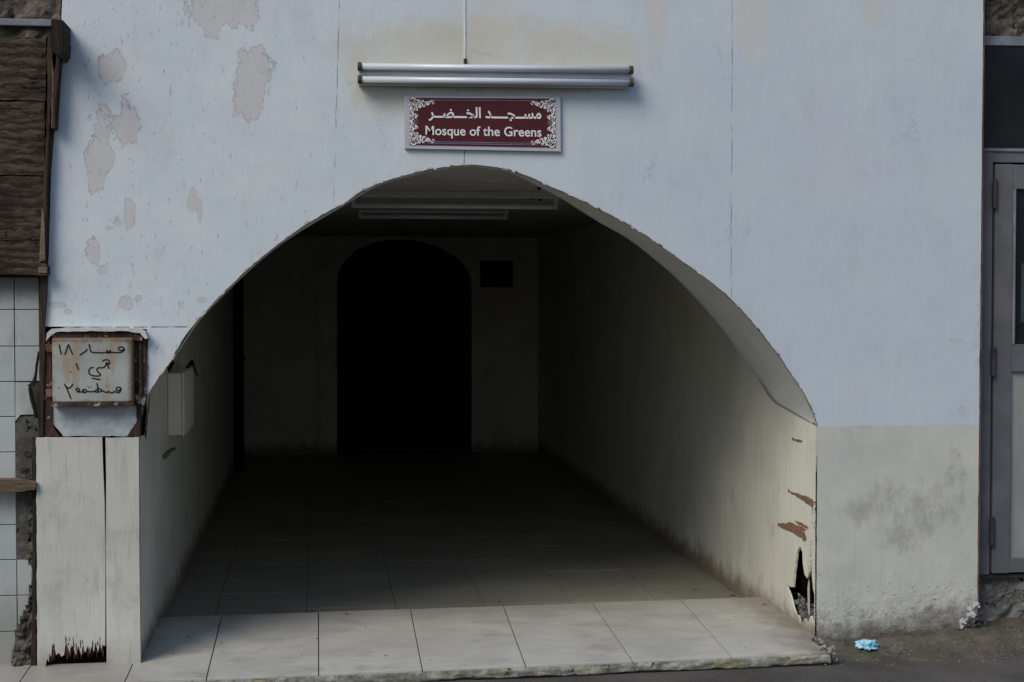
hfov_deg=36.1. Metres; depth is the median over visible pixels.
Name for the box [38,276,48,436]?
corner timber
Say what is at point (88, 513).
boarding
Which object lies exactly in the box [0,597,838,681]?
entrance step
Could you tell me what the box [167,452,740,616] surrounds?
hall floor
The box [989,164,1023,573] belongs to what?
door leaf
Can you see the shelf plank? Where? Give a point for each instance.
(13, 484)
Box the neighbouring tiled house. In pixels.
[0,0,60,666]
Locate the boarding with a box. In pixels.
[36,436,141,666]
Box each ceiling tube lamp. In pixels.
[352,195,558,209]
[358,210,508,219]
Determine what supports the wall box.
attached to the mosque building
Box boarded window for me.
[0,19,70,275]
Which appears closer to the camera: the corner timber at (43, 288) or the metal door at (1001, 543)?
the corner timber at (43, 288)
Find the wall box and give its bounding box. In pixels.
[167,360,197,435]
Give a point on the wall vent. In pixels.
(496, 273)
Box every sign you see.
[51,337,135,406]
[404,96,560,151]
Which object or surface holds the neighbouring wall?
on the dirt verge
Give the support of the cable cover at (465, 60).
attached to the mosque building
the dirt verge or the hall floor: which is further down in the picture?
the dirt verge
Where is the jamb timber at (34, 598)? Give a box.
[31,437,36,665]
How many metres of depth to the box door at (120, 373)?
6.65 m
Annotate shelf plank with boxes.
[0,478,36,491]
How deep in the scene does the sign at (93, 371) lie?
6.65 m
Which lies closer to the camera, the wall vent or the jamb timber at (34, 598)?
the jamb timber at (34, 598)
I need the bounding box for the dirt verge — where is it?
[814,617,1023,661]
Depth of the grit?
7.01 m
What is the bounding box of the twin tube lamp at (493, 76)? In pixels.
[357,62,633,88]
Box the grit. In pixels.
[831,626,1023,665]
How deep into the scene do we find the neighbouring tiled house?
6.70 m
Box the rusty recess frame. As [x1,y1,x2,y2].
[43,327,150,438]
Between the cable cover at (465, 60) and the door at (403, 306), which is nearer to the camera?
the cable cover at (465, 60)
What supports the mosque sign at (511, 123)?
attached to the mosque building
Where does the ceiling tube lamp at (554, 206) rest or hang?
attached to the mosque building
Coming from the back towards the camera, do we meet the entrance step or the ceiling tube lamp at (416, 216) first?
the ceiling tube lamp at (416, 216)
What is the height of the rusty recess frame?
0.486 m
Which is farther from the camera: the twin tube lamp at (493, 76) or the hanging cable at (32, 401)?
the twin tube lamp at (493, 76)
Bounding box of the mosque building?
[45,0,986,657]
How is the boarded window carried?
attached to the neighbouring tiled house
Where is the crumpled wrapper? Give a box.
[855,639,878,649]
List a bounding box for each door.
[53,339,132,401]
[337,240,469,453]
[979,36,1023,578]
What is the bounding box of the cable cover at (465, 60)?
[463,0,466,63]
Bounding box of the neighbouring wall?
[977,0,1023,620]
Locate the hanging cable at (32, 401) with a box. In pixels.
[27,351,38,417]
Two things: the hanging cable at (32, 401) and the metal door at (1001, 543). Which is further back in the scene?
the metal door at (1001, 543)
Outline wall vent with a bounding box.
[480,261,512,286]

